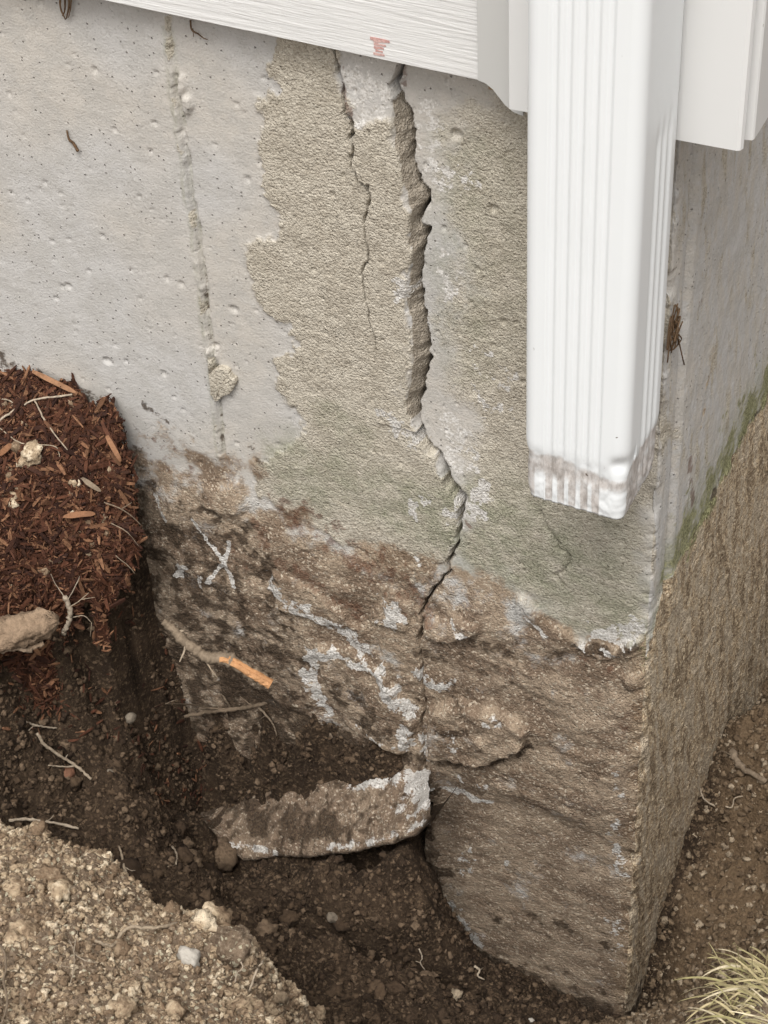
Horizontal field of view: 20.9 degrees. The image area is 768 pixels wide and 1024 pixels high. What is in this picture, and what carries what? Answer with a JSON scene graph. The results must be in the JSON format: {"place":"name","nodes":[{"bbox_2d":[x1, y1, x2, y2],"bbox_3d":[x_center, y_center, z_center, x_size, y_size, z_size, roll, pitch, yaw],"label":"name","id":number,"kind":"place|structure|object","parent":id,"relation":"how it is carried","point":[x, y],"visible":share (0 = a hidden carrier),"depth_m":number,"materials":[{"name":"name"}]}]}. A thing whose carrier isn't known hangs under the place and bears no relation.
{"place":"outdoors","nodes":[
{"label":"outdoors","id":0,"kind":"place"},
{"bbox_2d":[0,474,767,1023],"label":"ground","id":1,"kind":"structure","parent":0,"point":[130,658],"depth_m":1.26,"materials":[{"name":"soil"}]},
{"bbox_2d":[26,721,56,730],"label":"root","id":2,"kind":"object","parent":1,"relation":"on","point":[33,725],"visible":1,"depth_m":1.22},
{"bbox_2d":[8,814,78,829],"bbox_3d":[-0.198,0.178,1.212,0.038,0.020,0.012,-10,43,-7],"label":"root","id":3,"kind":"object","parent":1,"relation":"on","point":[46,821],"visible":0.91,"depth_m":1.21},
{"bbox_2d":[38,718,48,725],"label":"soil clod","id":4,"kind":"object","parent":1,"relation":"on","point":[44,722],"visible":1,"depth_m":1.23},
{"bbox_2d":[36,732,91,779],"bbox_3d":[-0.189,0.144,1.229,0.028,0.038,0.013,-9,43,-6],"label":"root","id":5,"kind":"object","parent":1,"relation":"on","point":[46,746],"visible":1,"depth_m":1.23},
{"bbox_2d":[59,739,70,750],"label":"soil clod","id":6,"kind":"object","parent":1,"relation":"on","point":[65,745],"visible":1,"depth_m":1.24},
{"bbox_2d":[0,375,138,705],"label":"mulch bed","id":7,"kind":"object","parent":1,"relation":"on","point":[26,678],"visible":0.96,"depth_m":1.18,"materials":[{"name":"wood"}]},
{"bbox_2d":[0,443,11,455],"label":"bark chip","id":8,"kind":"object","parent":7,"relation":"on","point":[5,449],"visible":1,"depth_m":1.16,"materials":[{"name":"brown wood"}]},
{"bbox_2d":[10,441,21,452],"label":"soil clod","id":9,"kind":"object","parent":7,"relation":"on","point":[15,446],"visible":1,"depth_m":1.16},
{"bbox_2d":[6,475,26,491],"bbox_3d":[-0.205,-0.016,1.162,0.014,0.008,0.002,-14,44,-11],"label":"bark chip","id":10,"kind":"object","parent":7,"relation":"on","point":[20,480],"visible":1,"depth_m":1.16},
{"bbox_2d":[10,396,22,417],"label":"bark chip","id":11,"kind":"object","parent":7,"relation":"on","point":[18,405],"visible":1,"depth_m":1.17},
{"bbox_2d":[0,607,59,653],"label":"stone","id":12,"kind":"object","parent":7,"relation":"on","point":[26,632],"visible":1,"depth_m":1.16,"materials":[{"name":"beige stone"}]},
{"bbox_2d":[17,439,42,467],"bbox_3d":[-0.195,-0.033,1.160,0.012,0.014,0.017,17,46,20],"label":"soil clod","id":13,"kind":"object","parent":7,"relation":"on","point":[31,453],"visible":1,"depth_m":1.16,"materials":[{"name":"soil"}]},
{"bbox_2d":[18,460,43,475],"bbox_3d":[-0.197,-0.024,1.160,0.016,0.007,0.004,13,45,17],"label":"bark chip","id":14,"kind":"object","parent":7,"relation":"on","point":[32,469],"visible":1,"depth_m":1.16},
{"bbox_2d":[0,394,72,449],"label":"root","id":15,"kind":"object","parent":7,"relation":"on","point":[8,414],"visible":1,"depth_m":1.16,"materials":[{"name":"plant"}]},
{"bbox_2d":[29,640,49,660],"bbox_3d":[-0.199,0.080,1.201,0.017,0.003,0.001,-44,34,-14],"label":"bark chip","id":16,"kind":"object","parent":7,"relation":"on","point":[33,656],"visible":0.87,"depth_m":1.20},
{"bbox_2d":[35,655,52,663],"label":"bark chip","id":17,"kind":"object","parent":7,"relation":"on","point":[43,659],"visible":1,"depth_m":1.21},
{"bbox_2d":[32,370,75,393],"bbox_3d":[-0.185,-0.073,1.169,0.032,0.003,0.003,25,88,22],"label":"bark chip","id":18,"kind":"object","parent":7,"relation":"on","point":[54,382],"visible":1,"depth_m":1.17,"materials":[{"name":"brown wood"}]},
{"bbox_2d":[0,396,117,614],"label":"soil crumbs","id":19,"kind":"object","parent":7,"relation":"on","point":[14,504],"visible":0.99,"depth_m":1.17,"materials":[{"name":"soil"}]},
{"bbox_2d":[55,406,64,419],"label":"bark chip","id":20,"kind":"object","parent":7,"relation":"on","point":[60,411],"visible":1,"depth_m":1.16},
{"bbox_2d":[51,575,94,636],"bbox_3d":[-0.177,0.056,1.192,0.024,0.045,0.011,3,43,7],"label":"root","id":21,"kind":"object","parent":7,"relation":"on","point":[68,605],"visible":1,"depth_m":1.19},
{"bbox_2d":[63,511,94,517],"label":"bark chip","id":22,"kind":"object","parent":7,"relation":"on","point":[77,514],"visible":1,"depth_m":1.16,"materials":[{"name":"brown wood"}]},
{"bbox_2d":[78,581,85,600],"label":"bark chip","id":23,"kind":"object","parent":7,"relation":"on","point":[82,591],"visible":1,"depth_m":1.19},
{"bbox_2d":[80,477,100,491],"bbox_3d":[-0.163,-0.015,1.158,0.012,0.008,0.004,13,45,17],"label":"bark chip","id":24,"kind":"object","parent":7,"relation":"on","point":[89,483],"visible":1,"depth_m":1.16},
{"bbox_2d":[94,398,104,412],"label":"bark chip","id":25,"kind":"object","parent":7,"relation":"on","point":[100,403],"visible":1,"depth_m":1.15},
{"bbox_2d":[90,521,111,528],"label":"bark chip","id":26,"kind":"object","parent":7,"relation":"on","point":[100,525],"visible":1,"depth_m":1.17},
{"bbox_2d":[96,426,117,439],"bbox_3d":[-0.153,-0.044,1.151,0.014,0.003,0.001,31,32,5],"label":"bark chip","id":27,"kind":"object","parent":7,"relation":"on","point":[114,436],"visible":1,"depth_m":1.15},
{"bbox_2d":[100,421,117,449],"bbox_3d":[-0.152,-0.042,1.149,0.003,0.002,0.018,-30,82,-6],"label":"bark chip","id":28,"kind":"object","parent":7,"relation":"on","point":[105,428],"visible":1,"depth_m":1.15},
{"bbox_2d":[105,435,121,461],"bbox_3d":[-0.149,-0.035,1.147,0.004,0.012,0.012,-29,49,-25],"label":"bark chip","id":29,"kind":"object","parent":7,"relation":"on","point":[113,448],"visible":1,"depth_m":1.15,"materials":[{"name":"brown wood"}]},
{"bbox_2d":[111,483,133,495],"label":"bark chip","id":30,"kind":"object","parent":7,"relation":"on","point":[123,489],"visible":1,"depth_m":1.16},
{"bbox_2d":[104,502,141,573],"bbox_3d":[-0.145,0.015,1.170,0.020,0.046,0.012,0,43,4],"label":"root","id":31,"kind":"object","parent":7,"relation":"on","point":[122,528],"visible":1,"depth_m":1.16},
{"bbox_2d":[118,490,131,508],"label":"bark chip","id":32,"kind":"object","parent":7,"relation":"on","point":[123,497],"visible":1,"depth_m":1.16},
{"bbox_2d":[64,767,74,777],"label":"stone","id":33,"kind":"object","parent":1,"relation":"on","point":[70,771],"visible":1,"depth_m":1.24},
{"bbox_2d":[68,774,81,790],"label":"soil clod","id":34,"kind":"object","parent":1,"relation":"on","point":[75,782],"visible":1,"depth_m":1.24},
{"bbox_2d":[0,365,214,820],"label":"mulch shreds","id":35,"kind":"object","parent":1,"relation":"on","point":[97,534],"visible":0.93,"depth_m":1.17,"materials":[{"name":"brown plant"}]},
{"bbox_2d":[110,758,123,770],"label":"soil clod","id":36,"kind":"object","parent":1,"relation":"on","point":[117,763],"visible":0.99,"depth_m":1.25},
{"bbox_2d":[118,845,134,872],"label":"root","id":37,"kind":"object","parent":1,"relation":"on","point":[124,867],"visible":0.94,"depth_m":1.20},
{"bbox_2d":[118,857,143,878],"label":"soil clod","id":38,"kind":"object","parent":1,"relation":"on","point":[131,863],"visible":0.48,"depth_m":1.20,"materials":[{"name":"soil"}]},
{"bbox_2d":[125,712,136,723],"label":"stone","id":39,"kind":"object","parent":1,"relation":"on","point":[130,717],"visible":1,"depth_m":1.24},
{"bbox_2d":[140,872,152,882],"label":"soil clod","id":40,"kind":"object","parent":1,"relation":"on","point":[146,876],"visible":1,"depth_m":1.20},
{"bbox_2d":[0,826,312,1023],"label":"soil mound","id":41,"kind":"object","parent":1,"relation":"on","point":[184,977],"visible":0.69,"depth_m":0.99,"materials":[{"name":"soil"}]},
{"bbox_2d":[0,943,8,1023],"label":"root","id":42,"kind":"object","parent":41,"relation":"on","point":[3,978],"visible":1,"depth_m":0.95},
{"bbox_2d":[3,928,25,943],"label":"soil clod","id":43,"kind":"object","parent":41,"relation":"on","point":[12,936],"visible":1,"depth_m":0.99,"materials":[{"name":"soil"}]},
{"bbox_2d":[1,876,29,897],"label":"soil clod","id":44,"kind":"object","parent":41,"relation":"on","point":[15,885],"visible":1,"depth_m":1.03,"materials":[{"name":"soil"}]},
{"bbox_2d":[7,918,40,940],"bbox_3d":[-0.173,0.204,1.001,0.018,0.018,0.016,-5,43,-2],"label":"soil clod","id":45,"kind":"object","parent":41,"relation":"on","point":[26,927],"visible":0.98,"depth_m":1.00,"materials":[{"name":"soil"}]},
{"bbox_2d":[26,987,37,998],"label":"soil clod","id":46,"kind":"object","parent":41,"relation":"on","point":[31,992],"visible":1,"depth_m":0.95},
{"bbox_2d":[28,820,47,836],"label":"soil clod","id":47,"kind":"object","parent":41,"relation":"on","point":[37,828],"visible":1,"depth_m":1.09,"materials":[{"name":"soil"}]},
{"bbox_2d":[33,1009,50,1023],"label":"soil clod","id":48,"kind":"object","parent":41,"relation":"on","point":[39,1014],"visible":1,"depth_m":0.93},
{"bbox_2d":[31,864,72,884],"bbox_3d":[-0.165,0.184,1.037,0.022,0.015,0.010,9,10,17],"label":"soil clod","id":49,"kind":"object","parent":41,"relation":"on","point":[46,871],"visible":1,"depth_m":1.04,"materials":[{"name":"soil"}]},
{"bbox_2d":[46,878,71,902],"bbox_3d":[-0.160,0.188,1.028,0.012,0.013,0.020,12,9,-18],"label":"soil clod","id":50,"kind":"object","parent":41,"relation":"on","point":[59,889],"visible":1,"depth_m":1.02,"materials":[{"name":"soil"}]},
{"bbox_2d":[55,932,67,940],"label":"soil clod","id":51,"kind":"object","parent":41,"relation":"on","point":[60,937],"visible":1,"depth_m":0.99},
{"bbox_2d":[64,857,75,866],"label":"soil clod","id":52,"kind":"object","parent":41,"relation":"on","point":[71,861],"visible":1,"depth_m":1.06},
{"bbox_2d":[65,1009,77,1019],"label":"soil clod","id":53,"kind":"object","parent":41,"relation":"on","point":[71,1014],"visible":1,"depth_m":0.93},
{"bbox_2d":[46,931,98,985],"bbox_3d":[-0.144,0.207,0.970,0.019,0.015,0.037,-24,47,-21],"label":"root","id":54,"kind":"object","parent":41,"relation":"on","point":[73,948],"visible":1,"depth_m":0.96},
{"bbox_2d":[75,971,88,980],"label":"soil clod","id":55,"kind":"object","parent":41,"relation":"on","point":[85,974],"visible":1,"depth_m":0.96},
{"bbox_2d":[95,1005,105,1014],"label":"soil clod","id":56,"kind":"object","parent":41,"relation":"on","point":[99,1010],"visible":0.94,"depth_m":0.93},
{"bbox_2d":[97,905,109,913],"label":"soil clod","id":57,"kind":"object","parent":41,"relation":"on","point":[101,908],"visible":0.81,"depth_m":1.02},
{"bbox_2d":[103,888,114,900],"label":"soil clod","id":58,"kind":"object","parent":41,"relation":"on","point":[108,894],"visible":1,"depth_m":1.04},
{"bbox_2d":[105,992,123,1009],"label":"soil clod","id":59,"kind":"object","parent":41,"relation":"on","point":[114,998],"visible":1,"depth_m":0.93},
{"bbox_2d":[106,938,132,955],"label":"soil clod","id":60,"kind":"object","parent":41,"relation":"on","point":[122,947],"visible":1,"depth_m":0.98,"materials":[{"name":"soil"}]},
{"bbox_2d":[107,995,137,1017],"bbox_3d":[-0.117,0.221,0.925,0.013,0.012,0.015,35,93,16],"label":"soil clod","id":61,"kind":"object","parent":41,"relation":"on","point":[127,1006],"visible":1,"depth_m":0.92,"materials":[{"name":"soil"}]},
{"bbox_2d":[122,980,142,997],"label":"soil clod","id":62,"kind":"object","parent":41,"relation":"on","point":[134,988],"visible":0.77,"depth_m":0.95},
{"bbox_2d":[94,921,179,947],"bbox_3d":[-0.119,0.198,0.993,0.044,0.022,0.015,-27,48,-24],"label":"root","id":63,"kind":"object","parent":41,"relation":"on","point":[122,932],"visible":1,"depth_m":0.99,"materials":[{"name":"plant"}]},
{"bbox_2d":[0,818,322,1023],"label":"soil crumbs","id":64,"kind":"object","parent":41,"relation":"on","point":[263,1016],"visible":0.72,"depth_m":0.99,"materials":[{"name":"soil"}]},
{"bbox_2d":[162,899,180,912],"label":"soil clod","id":65,"kind":"object","parent":41,"relation":"on","point":[171,906],"visible":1,"depth_m":1.03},
{"bbox_2d":[164,997,188,1020],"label":"soil clod","id":66,"kind":"object","parent":41,"relation":"on","point":[174,1006],"visible":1,"depth_m":0.93,"materials":[{"name":"soil"}]},
{"bbox_2d":[176,946,200,967],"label":"stone","id":67,"kind":"object","parent":41,"relation":"on","point":[187,955],"visible":1,"depth_m":0.98,"materials":[{"name":"stone"}]},
{"bbox_2d":[193,940,204,950],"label":"soil clod","id":68,"kind":"object","parent":41,"relation":"on","point":[200,945],"visible":1,"depth_m":0.99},
{"bbox_2d":[193,909,217,931],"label":"soil clod","id":69,"kind":"object","parent":41,"relation":"on","point":[205,919],"visible":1,"depth_m":1.01,"materials":[{"name":"soil"}]},
{"bbox_2d":[202,901,232,923],"bbox_3d":[-0.084,0.203,1.030,0.016,0.015,0.018,6,44,10],"label":"soil clod","id":70,"kind":"object","parent":41,"relation":"on","point":[223,912],"visible":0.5,"depth_m":1.03,"materials":[{"name":"soil"}]},
{"bbox_2d":[217,917,230,925],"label":"soil clod","id":71,"kind":"object","parent":41,"relation":"on","point":[222,921],"visible":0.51,"depth_m":1.02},
{"bbox_2d":[210,924,253,967],"bbox_3d":[-0.074,0.208,0.996,0.021,0.035,0.020,40,47,4],"label":"soil clod","id":72,"kind":"object","parent":41,"relation":"on","point":[233,945],"visible":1,"depth_m":0.99,"materials":[{"name":"soil"}]},
{"bbox_2d":[227,994,253,1009],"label":"soil clod","id":73,"kind":"object","parent":41,"relation":"on","point":[241,1001],"visible":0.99,"depth_m":0.95,"materials":[{"name":"soil"}]},
{"bbox_2d":[238,954,250,968],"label":"soil clod","id":74,"kind":"object","parent":41,"relation":"on","point":[246,961],"visible":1,"depth_m":0.99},
{"bbox_2d":[249,955,257,967],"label":"soil clod","id":75,"kind":"object","parent":41,"relation":"on","point":[252,958],"visible":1,"depth_m":0.99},
{"bbox_2d":[250,996,263,1009],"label":"soil clod","id":76,"kind":"object","parent":41,"relation":"on","point":[256,1003],"visible":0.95,"depth_m":0.96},
{"bbox_2d":[248,952,266,991],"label":"root","id":77,"kind":"object","parent":41,"relation":"on","point":[254,975],"visible":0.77,"depth_m":0.99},
{"bbox_2d":[264,1000,279,1015],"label":"soil clod","id":78,"kind":"object","parent":41,"relation":"on","point":[271,1008],"visible":0.71,"depth_m":1.01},
{"bbox_2d":[272,989,288,1003],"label":"soil clod","id":79,"kind":"object","parent":41,"relation":"on","point":[280,996],"visible":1,"depth_m":1.01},
{"bbox_2d":[290,986,300,998],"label":"soil clod","id":80,"kind":"object","parent":41,"relation":"on","point":[295,991],"visible":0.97,"depth_m":1.04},
{"bbox_2d":[299,994,305,1006],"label":"soil clod","id":81,"kind":"object","parent":41,"relation":"on","point":[302,1001],"visible":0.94,"depth_m":1.04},
{"bbox_2d":[153,869,163,877],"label":"soil clod","id":82,"kind":"object","parent":1,"relation":"on","point":[159,873],"visible":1,"depth_m":1.20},
{"bbox_2d":[174,818,186,837],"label":"soil clod","id":83,"kind":"object","parent":1,"relation":"on","point":[180,824],"visible":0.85,"depth_m":1.28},
{"bbox_2d":[172,845,194,864],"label":"soil clod","id":84,"kind":"object","parent":1,"relation":"on","point":[185,855],"visible":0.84,"depth_m":1.24,"materials":[{"name":"soil"}]},
{"bbox_2d":[182,836,194,848],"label":"soil clod","id":85,"kind":"object","parent":1,"relation":"on","point":[188,842],"visible":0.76,"depth_m":1.28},
{"bbox_2d":[188,848,202,866],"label":"soil clod","id":86,"kind":"object","parent":1,"relation":"on","point":[197,858],"visible":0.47,"depth_m":1.25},
{"bbox_2d":[199,887,214,901],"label":"soil clod","id":87,"kind":"object","parent":1,"relation":"on","point":[206,895],"visible":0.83,"depth_m":1.21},
{"bbox_2d":[202,862,222,875],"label":"soil clod","id":88,"kind":"object","parent":1,"relation":"on","point":[208,866],"visible":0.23,"depth_m":1.29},
{"bbox_2d":[161,619,273,688],"bbox_3d":[-0.098,0.084,1.209,0.068,0.038,0.015,9,44,13],"label":"root","id":89,"kind":"object","parent":1,"relation":"on","point":[256,675],"visible":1,"depth_m":1.21,"materials":[{"name":"orange wood"}]},
{"bbox_2d":[165,694,276,735],"bbox_3d":[-0.104,0.112,1.280,0.072,0.073,0.053,-19,45,-16],"label":"root","id":90,"kind":"object","parent":1,"relation":"on","point":[258,705],"visible":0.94,"depth_m":1.29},
{"bbox_2d":[214,836,237,872],"bbox_3d":[-0.102,0.218,1.323,0.021,0.020,0.023,-8,85,-6],"label":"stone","id":91,"kind":"object","parent":1,"relation":"on","point":[225,853],"visible":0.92,"depth_m":1.32,"materials":[{"name":"stone"}]},
{"bbox_2d":[254,918,278,936],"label":"soil clod","id":92,"kind":"object","parent":1,"relation":"on","point":[264,926],"visible":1,"depth_m":1.21,"materials":[{"name":"soil"}]},
{"bbox_2d":[279,909,298,927],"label":"soil clod","id":93,"kind":"object","parent":1,"relation":"on","point":[289,917],"visible":0.88,"depth_m":1.26,"materials":[{"name":"soil"}]},
{"bbox_2d":[313,1004,325,1021],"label":"soil clod","id":94,"kind":"object","parent":1,"relation":"on","point":[319,1012],"visible":0.62,"depth_m":1.14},
{"bbox_2d":[200,768,456,860],"bbox_3d":[-0.050,0.187,1.306,0.202,0.159,0.061,17,46,20],"label":"rubble slab","id":95,"kind":"object","parent":1,"relation":"on","point":[333,817],"depth_m":1.28,"materials":[{"name":"concrete"}]},
{"bbox_2d":[326,912,337,922],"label":"stone","id":96,"kind":"object","parent":1,"relation":"on","point":[331,917],"visible":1,"depth_m":1.24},
{"bbox_2d":[325,984,344,996],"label":"soil clod","id":97,"kind":"object","parent":1,"relation":"on","point":[333,990],"visible":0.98,"depth_m":1.18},
{"bbox_2d":[333,916,349,932],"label":"soil clod","id":98,"kind":"object","parent":1,"relation":"on","point":[340,925],"visible":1,"depth_m":1.25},
{"bbox_2d":[367,977,380,990],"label":"soil clod","id":99,"kind":"object","parent":1,"relation":"on","point":[374,983],"visible":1,"depth_m":1.19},
{"bbox_2d":[373,981,387,1000],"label":"soil clod","id":100,"kind":"object","parent":1,"relation":"on","point":[380,990],"visible":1,"depth_m":1.19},
{"bbox_2d":[0,0,767,1016],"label":"foundation wall","id":101,"kind":"structure","parent":1,"relation":"on","point":[268,292],"depth_m":1.10,"materials":[{"name":"concrete"}]},
{"bbox_2d":[59,0,71,19],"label":"dead stem","id":102,"kind":"object","parent":101,"relation":"attached to","point":[69,7],"visible":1,"depth_m":0.99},
{"bbox_2d":[66,130,78,151],"bbox_3d":[-0.156,-0.186,1.046,0.007,0.011,0.002,17,46,20],"label":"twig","id":103,"kind":"object","parent":101,"relation":"attached to","point":[73,144],"visible":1,"depth_m":1.05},
{"bbox_2d":[106,0,767,150],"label":"vinyl siding","id":104,"kind":"object","parent":101,"relation":"on","point":[723,92],"visible":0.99,"depth_m":0.88,"materials":[{"name":"white plastic"}]},
{"bbox_2d":[526,0,683,519],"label":"downspout","id":105,"kind":"object","parent":104,"relation":"attached to","point":[603,83],"visible":1,"depth_m":0.84,"materials":[{"name":"white paint"}]},
{"bbox_2d":[666,303,684,364],"bbox_3d":[0.134,-0.079,0.960,0.007,0.042,0.022,17,46,20],"label":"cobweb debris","id":106,"kind":"object","parent":101,"relation":"attached to","point":[672,334],"visible":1,"depth_m":0.96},
{"bbox_2d":[385,980,408,995],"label":"soil clod","id":107,"kind":"object","parent":1,"relation":"on","point":[397,987],"visible":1,"depth_m":1.19,"materials":[{"name":"soil"}]},
{"bbox_2d":[405,1012,419,1023],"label":"soil clod","id":108,"kind":"object","parent":1,"relation":"on","point":[411,1017],"visible":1,"depth_m":1.18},
{"bbox_2d":[419,970,435,982],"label":"soil clod","id":109,"kind":"object","parent":1,"relation":"on","point":[425,972],"visible":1,"depth_m":1.23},
{"bbox_2d":[436,1007,449,1022],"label":"soil clod","id":110,"kind":"object","parent":1,"relation":"on","point":[442,1013],"visible":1,"depth_m":1.17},
{"bbox_2d":[451,988,462,1000],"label":"soil clod","id":111,"kind":"object","parent":1,"relation":"on","point":[456,993],"visible":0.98,"depth_m":1.23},
{"bbox_2d":[465,1004,479,1012],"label":"soil clod","id":112,"kind":"object","parent":1,"relation":"on","point":[471,1006],"visible":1,"depth_m":1.20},
{"bbox_2d":[581,669,767,1023],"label":"soil crumbs","id":113,"kind":"object","parent":1,"relation":"on","point":[685,1005],"visible":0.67,"depth_m":1.34,"materials":[{"name":"soil"}]},
{"bbox_2d":[675,936,767,1023],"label":"grass tuft","id":114,"kind":"object","parent":1,"relation":"on","point":[750,1006],"visible":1,"depth_m":0.92,"materials":[{"name":"beige plant"}]},
{"bbox_2d":[715,748,767,783],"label":"root","id":115,"kind":"object","parent":1,"relation":"on","point":[733,754],"visible":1,"depth_m":1.35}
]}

